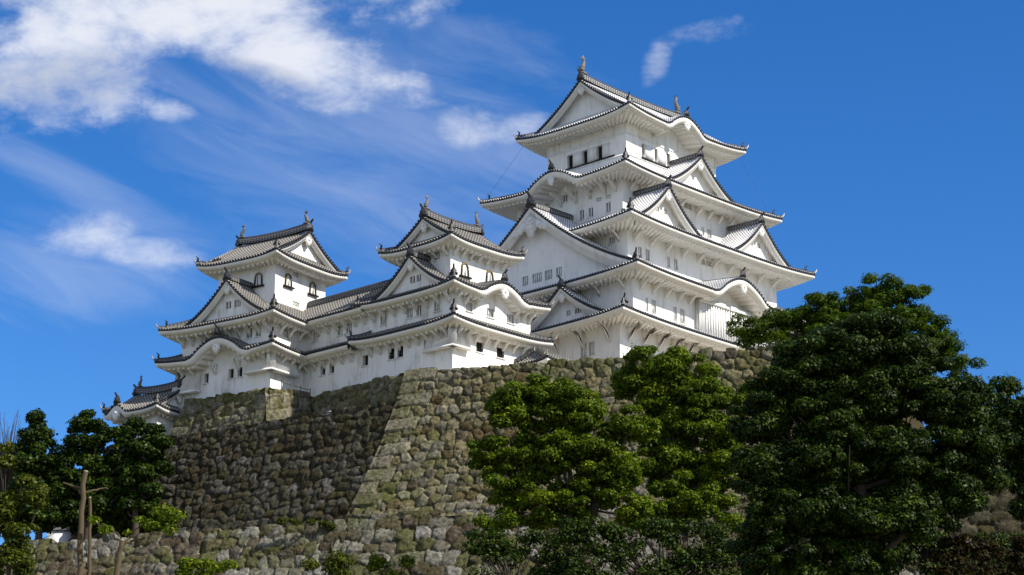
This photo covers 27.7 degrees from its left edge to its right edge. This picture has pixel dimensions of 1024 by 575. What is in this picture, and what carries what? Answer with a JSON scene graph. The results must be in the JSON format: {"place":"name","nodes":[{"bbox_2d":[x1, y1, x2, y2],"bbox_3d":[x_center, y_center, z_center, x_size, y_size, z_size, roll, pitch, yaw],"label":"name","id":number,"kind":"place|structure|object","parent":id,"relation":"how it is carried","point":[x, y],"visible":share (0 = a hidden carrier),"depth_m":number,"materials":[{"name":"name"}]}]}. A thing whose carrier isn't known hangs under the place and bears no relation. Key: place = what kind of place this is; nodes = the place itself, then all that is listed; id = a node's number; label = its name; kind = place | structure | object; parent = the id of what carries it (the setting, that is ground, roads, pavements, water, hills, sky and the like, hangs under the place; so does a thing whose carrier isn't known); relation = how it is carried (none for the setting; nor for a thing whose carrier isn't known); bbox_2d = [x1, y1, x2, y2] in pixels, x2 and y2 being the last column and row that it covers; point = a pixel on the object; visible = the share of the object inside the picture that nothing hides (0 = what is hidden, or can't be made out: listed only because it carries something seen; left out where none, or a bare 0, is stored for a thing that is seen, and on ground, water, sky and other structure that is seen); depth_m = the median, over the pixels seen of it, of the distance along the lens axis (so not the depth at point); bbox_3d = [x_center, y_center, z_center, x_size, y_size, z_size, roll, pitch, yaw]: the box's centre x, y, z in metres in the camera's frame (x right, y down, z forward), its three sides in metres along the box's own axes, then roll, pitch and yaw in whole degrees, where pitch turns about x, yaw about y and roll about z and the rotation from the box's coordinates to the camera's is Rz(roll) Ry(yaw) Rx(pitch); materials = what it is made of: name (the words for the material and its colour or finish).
{"place":"outdoors","nodes":[
{"label":"outdoors","id":0,"kind":"place"},
{"bbox_2d":[47,527,71,541],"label":"storehouse wall","id":1,"kind":"structure","parent":0,"point":[62,535],"depth_m":168.89,"materials":[{"name":"white paint"}]},
{"bbox_2d":[0,0,1023,544],"label":"sky","id":2,"kind":"structure","parent":0,"point":[139,138],"materials":[{"name":"blue"}]},
{"bbox_2d":[260,413,929,441],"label":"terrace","id":3,"kind":"structure","parent":0,"point":[914,423],"depth_m":173.48,"materials":[{"name":"grey stone"}]},
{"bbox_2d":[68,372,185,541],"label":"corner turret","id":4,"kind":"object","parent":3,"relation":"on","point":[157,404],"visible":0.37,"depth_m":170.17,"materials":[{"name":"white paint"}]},
{"bbox_2d":[152,210,350,432],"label":"keep","id":5,"kind":"structure","parent":3,"relation":"on","point":[243,330],"depth_m":170.60,"materials":[{"name":"white paint"}]},
{"bbox_2d":[203,373,208,384],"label":"window","id":6,"kind":"structure","parent":5,"relation":"in","point":[206,378],"depth_m":170.50,"materials":[{"name":"black paint"}]},
{"bbox_2d":[227,368,233,379],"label":"window","id":7,"kind":"structure","parent":5,"relation":"in","point":[231,371],"depth_m":169.11,"materials":[{"name":"white paint"}]},
{"bbox_2d":[236,367,242,378],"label":"window","id":8,"kind":"structure","parent":5,"relation":"in","point":[239,373],"depth_m":168.58,"materials":[{"name":"black paint"}]},
{"bbox_2d":[251,272,263,287],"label":"window","id":9,"kind":"structure","parent":5,"relation":"in","point":[258,279],"depth_m":172.66,"materials":[{"name":"white paint"}]},
{"bbox_2d":[283,329,289,339],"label":"window","id":10,"kind":"structure","parent":5,"relation":"in","point":[285,335],"depth_m":169.16,"materials":[{"name":"white paint"}]},
{"bbox_2d":[283,273,294,289],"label":"window","id":11,"kind":"structure","parent":5,"relation":"in","point":[288,278],"depth_m":173.08,"materials":[{"name":"white paint"}]},
{"bbox_2d":[307,281,318,297],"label":"window","id":12,"kind":"structure","parent":5,"relation":"in","point":[312,287],"depth_m":175.64,"materials":[{"name":"white paint"}]},
{"bbox_2d":[294,279,390,396],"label":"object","id":13,"kind":"structure","parent":3,"relation":"on","point":[336,361],"depth_m":168.02,"materials":[{"name":"white paint"}]},
{"bbox_2d":[312,332,318,342],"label":"window","id":14,"kind":"structure","parent":13,"relation":"in","point":[315,337],"depth_m":170.15,"materials":[{"name":"white paint"}]},
{"bbox_2d":[319,365,325,376],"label":"window","id":15,"kind":"structure","parent":13,"relation":"in","point":[322,372],"depth_m":168.66,"materials":[{"name":"white paint"}]},
{"bbox_2d":[328,363,334,374],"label":"window","id":16,"kind":"structure","parent":13,"relation":"in","point":[331,369],"depth_m":168.00,"materials":[{"name":"black paint"}]},
{"bbox_2d":[337,325,342,336],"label":"window","id":17,"kind":"structure","parent":13,"relation":"in","point":[340,333],"depth_m":168.17,"materials":[{"name":"white paint"}]},
{"bbox_2d":[345,323,351,334],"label":"window","id":18,"kind":"structure","parent":13,"relation":"in","point":[349,325],"depth_m":167.51,"materials":[{"name":"white paint"}]},
{"bbox_2d":[361,355,368,367],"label":"window","id":19,"kind":"structure","parent":13,"relation":"in","point":[365,358],"depth_m":165.48,"materials":[{"name":"black paint"}]},
{"bbox_2d":[344,195,557,380],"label":"keep","id":20,"kind":"structure","parent":3,"relation":"on","point":[449,296],"depth_m":163.16,"materials":[{"name":"white paint"}]},
{"bbox_2d":[379,316,386,326],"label":"window","id":21,"kind":"structure","parent":20,"relation":"in","point":[382,322],"depth_m":164.91,"materials":[{"name":"white paint"}]},
{"bbox_2d":[387,348,394,360],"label":"window","id":22,"kind":"structure","parent":20,"relation":"in","point":[390,355],"depth_m":163.27,"materials":[{"name":"black paint"}]},
{"bbox_2d":[396,346,403,358],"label":"window","id":23,"kind":"structure","parent":20,"relation":"in","point":[399,353],"depth_m":162.62,"materials":[{"name":"black paint"}]},
{"bbox_2d":[405,307,412,319],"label":"window","id":24,"kind":"structure","parent":20,"relation":"in","point":[409,310],"depth_m":163.03,"materials":[{"name":"white paint"}]},
{"bbox_2d":[415,305,421,317],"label":"window","id":25,"kind":"structure","parent":20,"relation":"in","point":[418,313],"depth_m":162.40,"materials":[{"name":"white paint"}]},
{"bbox_2d":[433,301,439,312],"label":"window","id":26,"kind":"structure","parent":20,"relation":"in","point":[436,308],"depth_m":161.06,"materials":[{"name":"white paint"}]},
{"bbox_2d":[434,251,439,261],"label":"window","id":27,"kind":"structure","parent":20,"relation":"in","point":[437,254],"depth_m":164.23,"materials":[{"name":"white paint"}]},
{"bbox_2d":[459,262,471,279],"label":"window","id":28,"kind":"structure","parent":20,"relation":"in","point":[464,266],"depth_m":163.99,"materials":[{"name":"white paint"}]},
{"bbox_2d":[466,302,473,313],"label":"window","id":29,"kind":"structure","parent":20,"relation":"in","point":[469,305],"depth_m":161.25,"materials":[{"name":"white paint"}]},
{"bbox_2d":[476,342,484,354],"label":"window","id":30,"kind":"structure","parent":20,"relation":"in","point":[479,346],"depth_m":161.07,"materials":[{"name":"black paint"}]},
{"bbox_2d":[485,270,493,281],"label":"window","id":31,"kind":"structure","parent":20,"relation":"in","point":[489,274],"depth_m":166.09,"materials":[{"name":"white paint"}]},
{"bbox_2d":[486,308,494,319],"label":"window","id":32,"kind":"structure","parent":20,"relation":"in","point":[490,312],"depth_m":162.99,"materials":[{"name":"white paint"}]},
{"bbox_2d":[496,347,505,359],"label":"window","id":33,"kind":"structure","parent":20,"relation":"in","point":[500,354],"depth_m":162.72,"materials":[{"name":"black paint"}]},
{"bbox_2d":[507,314,514,325],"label":"window","id":34,"kind":"structure","parent":20,"relation":"in","point":[510,320],"depth_m":164.67,"materials":[{"name":"white paint"}]},
{"bbox_2d":[514,346,572,363],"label":"gate roof","id":35,"kind":"structure","parent":3,"relation":"on","point":[533,355],"depth_m":163.03,"materials":[{"name":"grey tile"}]},
{"bbox_2d":[478,55,816,359],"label":"castle keep","id":36,"kind":"structure","parent":3,"relation":"on","point":[635,224],"depth_m":184.41,"materials":[{"name":"white paint"}]},
{"bbox_2d":[562,195,567,202],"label":"window","id":37,"kind":"structure","parent":36,"relation":"in","point":[564,196],"depth_m":188.80,"materials":[{"name":"white paint"}]},
{"bbox_2d":[567,154,572,168],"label":"window","id":38,"kind":"structure","parent":36,"relation":"in","point":[570,157],"depth_m":193.04,"materials":[{"name":"black paint"}]},
{"bbox_2d":[579,210,584,220],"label":"window","id":39,"kind":"structure","parent":36,"relation":"in","point":[582,211],"depth_m":186.92,"materials":[{"name":"white paint"}]},
{"bbox_2d":[581,343,586,356],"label":"window","id":40,"kind":"structure","parent":36,"relation":"in","point":[583,351],"depth_m":176.58,"materials":[{"name":"white paint"}]},
{"bbox_2d":[582,150,587,163],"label":"window","id":41,"kind":"structure","parent":36,"relation":"in","point":[584,153],"depth_m":191.82,"materials":[{"name":"black paint"}]},
{"bbox_2d":[588,207,593,218],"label":"window","id":42,"kind":"structure","parent":36,"relation":"in","point":[590,209],"depth_m":186.33,"materials":[{"name":"white paint"}]},
{"bbox_2d":[588,341,594,356],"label":"window","id":43,"kind":"structure","parent":36,"relation":"in","point":[591,344],"depth_m":175.98,"materials":[{"name":"white paint"}]},
{"bbox_2d":[597,145,601,158],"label":"window","id":44,"kind":"structure","parent":36,"relation":"in","point":[599,148],"depth_m":190.70,"materials":[{"name":"black paint"}]},
{"bbox_2d":[605,202,610,213],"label":"window","id":45,"kind":"structure","parent":36,"relation":"in","point":[608,206],"depth_m":184.88,"materials":[{"name":"white paint"}]},
{"bbox_2d":[608,237,615,245],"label":"window","id":46,"kind":"structure","parent":36,"relation":"in","point":[611,240],"depth_m":181.30,"materials":[{"name":"white paint"}]},
{"bbox_2d":[638,246,642,259],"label":"window","id":47,"kind":"structure","parent":36,"relation":"in","point":[639,248],"depth_m":181.03,"materials":[{"name":"white paint"}]},
{"bbox_2d":[642,143,644,157],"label":"window","id":48,"kind":"structure","parent":36,"relation":"in","point":[643,145],"depth_m":190.23,"materials":[{"name":"white paint"}]},
{"bbox_2d":[646,298,648,312],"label":"window","id":49,"kind":"structure","parent":36,"relation":"in","point":[646,298],"depth_m":176.28,"materials":[{"name":"white paint"}]},
{"bbox_2d":[646,249,650,262],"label":"window","id":50,"kind":"structure","parent":36,"relation":"in","point":[647,251],"depth_m":181.74,"materials":[{"name":"white paint"}]},
{"bbox_2d":[651,299,656,315],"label":"window","id":51,"kind":"structure","parent":36,"relation":"in","point":[653,303],"depth_m":176.93,"materials":[{"name":"white paint"}]},
{"bbox_2d":[654,148,657,162],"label":"window","id":52,"kind":"structure","parent":36,"relation":"in","point":[656,154],"depth_m":191.44,"materials":[{"name":"white paint"}]},
{"bbox_2d":[667,153,669,166],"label":"window","id":53,"kind":"structure","parent":36,"relation":"in","point":[668,155],"depth_m":192.76,"materials":[{"name":"white paint"}]},
{"bbox_2d":[667,256,670,268],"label":"window","id":54,"kind":"structure","parent":36,"relation":"in","point":[668,258],"depth_m":183.71,"materials":[{"name":"white paint"}]},
{"bbox_2d":[673,306,677,322],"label":"window","id":55,"kind":"structure","parent":36,"relation":"in","point":[675,308],"depth_m":179.01,"materials":[{"name":"white paint"}]},
{"bbox_2d":[674,258,678,271],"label":"window","id":56,"kind":"structure","parent":36,"relation":"in","point":[675,260],"depth_m":184.49,"materials":[{"name":"white paint"}]},
{"bbox_2d":[680,309,685,325],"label":"window","id":57,"kind":"structure","parent":36,"relation":"in","point":[682,312],"depth_m":179.71,"materials":[{"name":"white paint"}]},
{"bbox_2d":[683,203,691,210],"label":"window","id":58,"kind":"structure","parent":36,"relation":"in","point":[686,206],"depth_m":190.74,"materials":[{"name":"white paint"}]},
{"bbox_2d":[701,226,705,237],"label":"window","id":59,"kind":"structure","parent":36,"relation":"in","point":[702,228],"depth_m":191.73,"materials":[{"name":"white paint"}]},
{"bbox_2d":[706,260,711,267],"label":"window","id":60,"kind":"structure","parent":36,"relation":"in","point":[708,264],"depth_m":188.02,"materials":[{"name":"white paint"}]},
{"bbox_2d":[707,229,712,239],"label":"window","id":61,"kind":"structure","parent":36,"relation":"in","point":[709,232],"depth_m":192.38,"materials":[{"name":"white paint"}]},
{"bbox_2d":[726,271,988,373],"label":"feathery tree","id":62,"kind":"object","parent":3,"relation":"on","point":[889,293],"visible":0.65,"depth_m":163.06,"materials":[{"name":"green plant"}]},
{"label":"terrace","id":63,"kind":"structure","parent":0,"visible":0},
{"bbox_2d":[0,409,20,536],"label":"bare shrub","id":64,"kind":"object","parent":63,"relation":"on","point":[8,472],"visible":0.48,"depth_m":162.69,"materials":[{"name":"brown plant"}]},
{"bbox_2d":[4,520,61,539],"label":"bush","id":65,"kind":"object","parent":63,"relation":"on","point":[50,529],"visible":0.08,"depth_m":161.07,"materials":[{"name":"green plant"}]},
{"bbox_2d":[6,408,75,539],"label":"broadleaf tree","id":66,"kind":"object","parent":63,"relation":"on","point":[36,436],"visible":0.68,"depth_m":159.85,"materials":[{"name":"green plant"}]},
{"bbox_2d":[53,409,118,539],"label":"broadleaf tree","id":67,"kind":"object","parent":63,"relation":"on","point":[90,458],"visible":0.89,"depth_m":159.91,"materials":[{"name":"green plant"}]},
{"bbox_2d":[69,499,131,537],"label":"bush","id":68,"kind":"object","parent":63,"relation":"on","point":[107,520],"visible":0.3,"depth_m":160.59,"materials":[{"name":"green plant"}]},
{"bbox_2d":[104,413,174,535],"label":"broadleaf tree","id":69,"kind":"object","parent":63,"relation":"on","point":[151,444],"visible":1,"depth_m":159.96,"materials":[{"name":"green plant"}]},
{"bbox_2d":[104,491,176,534],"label":"bush","id":70,"kind":"object","parent":63,"relation":"on","point":[121,526],"visible":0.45,"depth_m":160.70,"materials":[{"name":"green plant"}]},
{"bbox_2d":[100,398,400,565],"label":"stone wall","id":71,"kind":"structure","parent":63,"relation":"on","point":[308,466],"depth_m":158.48,"materials":[{"name":"grey stone"}]},
{"bbox_2d":[167,387,310,436],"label":"stone wall","id":72,"kind":"structure","parent":71,"relation":"on","point":[201,415],"depth_m":165.37,"materials":[{"name":"grey stone"}]},
{"bbox_2d":[281,380,310,397],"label":"rail fence","id":73,"kind":"object","parent":72,"relation":"on","point":[296,386],"visible":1,"depth_m":165.16,"materials":[{"name":"grey wood"}]},
{"bbox_2d":[309,373,403,413],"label":"stone wall","id":74,"kind":"structure","parent":71,"relation":"on","point":[376,390],"depth_m":160.76,"materials":[{"name":"grey stone"}]},
{"bbox_3d":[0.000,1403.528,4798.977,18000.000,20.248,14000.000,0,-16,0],"label":"ground","id":75,"kind":"structure","parent":0,"visible":0},
{"bbox_2d":[0,442,31,539],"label":"broadleaf tree","id":76,"kind":"object","parent":75,"relation":"on","point":[14,472],"visible":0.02,"depth_m":177.91,"materials":[{"name":"green plant"}]},
{"bbox_2d":[0,440,53,574],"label":"young tree","id":77,"kind":"object","parent":75,"relation":"on","point":[16,557],"visible":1,"depth_m":112.71,"materials":[{"name":"green plant"}]},
{"bbox_2d":[46,444,77,497],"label":"broadleaf tree","id":78,"kind":"object","parent":75,"relation":"on","point":[59,449],"visible":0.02,"depth_m":179.05,"materials":[{"name":"green plant"}]},
{"bbox_2d":[63,470,107,574],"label":"pruned tree","id":79,"kind":"object","parent":75,"relation":"on","point":[82,491],"visible":1,"depth_m":123.05,"materials":[{"name":"beige plant"}]},
{"bbox_2d":[87,497,100,574],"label":"pruned tree","id":80,"kind":"object","parent":75,"relation":"on","point":[89,540],"visible":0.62,"depth_m":124.22,"materials":[{"name":"beige plant"}]},
{"bbox_2d":[87,502,188,574],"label":"pruned tree","id":81,"kind":"object","parent":75,"relation":"on","point":[162,511],"visible":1,"depth_m":121.93,"materials":[{"name":"green plant"}]},
{"bbox_2d":[0,519,347,574],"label":"stone wall","id":82,"kind":"structure","parent":75,"relation":"on","point":[255,550],"depth_m":152.09,"materials":[{"name":"grey stone"}]},
{"bbox_2d":[275,518,335,558],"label":"shrub","id":83,"kind":"object","parent":82,"relation":"on","point":[297,522],"visible":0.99,"depth_m":150.13,"materials":[{"name":"green plant"}]},
{"bbox_2d":[174,557,237,574],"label":"shrub","id":84,"kind":"object","parent":75,"relation":"on","point":[187,566],"visible":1,"depth_m":128.09,"materials":[{"name":"green plant"}]},
{"bbox_2d":[297,550,356,574],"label":"shrub","id":85,"kind":"object","parent":75,"relation":"on","point":[336,566],"visible":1,"depth_m":130.10,"materials":[{"name":"green plant"}]},
{"bbox_2d":[363,551,415,574],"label":"shrub","id":86,"kind":"object","parent":75,"relation":"on","point":[375,563],"visible":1,"depth_m":131.15,"materials":[{"name":"green plant"}]},
{"bbox_2d":[458,526,584,574],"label":"shrub","id":87,"kind":"object","parent":75,"relation":"on","point":[498,546],"visible":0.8,"depth_m":122.32,"materials":[{"name":"green plant"}]},
{"bbox_2d":[465,373,666,572],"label":"broadleaf tree","id":88,"kind":"object","parent":75,"relation":"on","point":[603,460],"visible":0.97,"depth_m":128.43,"materials":[{"name":"green plant"}]},
{"bbox_2d":[337,343,931,574],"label":"stone wall","id":89,"kind":"structure","parent":75,"relation":"on","point":[423,497],"depth_m":150.88,"materials":[{"name":"grey stone"}]},
{"bbox_2d":[551,514,764,574],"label":"shrub","id":90,"kind":"object","parent":75,"relation":"on","point":[694,559],"visible":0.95,"depth_m":120.37,"materials":[{"name":"green plant"}]},
{"bbox_2d":[607,343,750,574],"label":"broadleaf tree","id":91,"kind":"object","parent":75,"relation":"on","point":[682,483],"visible":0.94,"depth_m":133.07,"materials":[{"name":"green plant"}]},
{"bbox_2d":[722,308,1016,574],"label":"camphor tree","id":92,"kind":"object","parent":75,"relation":"on","point":[829,467],"visible":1,"depth_m":106.92,"materials":[{"name":"green plant"}]},
{"bbox_2d":[806,464,1023,571],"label":"stone wall","id":93,"kind":"structure","parent":75,"relation":"on","point":[995,518],"depth_m":137.90,"materials":[{"name":"grey stone"}]},
{"bbox_2d":[887,530,1023,574],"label":"shrub","id":94,"kind":"object","parent":75,"relation":"on","point":[906,555],"visible":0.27,"depth_m":113.24,"materials":[{"name":"green plant"}]},
{"bbox_2d":[922,533,1023,574],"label":"shrub","id":95,"kind":"object","parent":75,"relation":"on","point":[965,544],"visible":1,"depth_m":108.25,"materials":[{"name":"green plant"}]},
{"bbox_2d":[988,372,1023,522],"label":"camphor tree","id":96,"kind":"object","parent":75,"relation":"on","point":[1007,410],"visible":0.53,"depth_m":119.79,"materials":[{"name":"green plant"}]}
]}

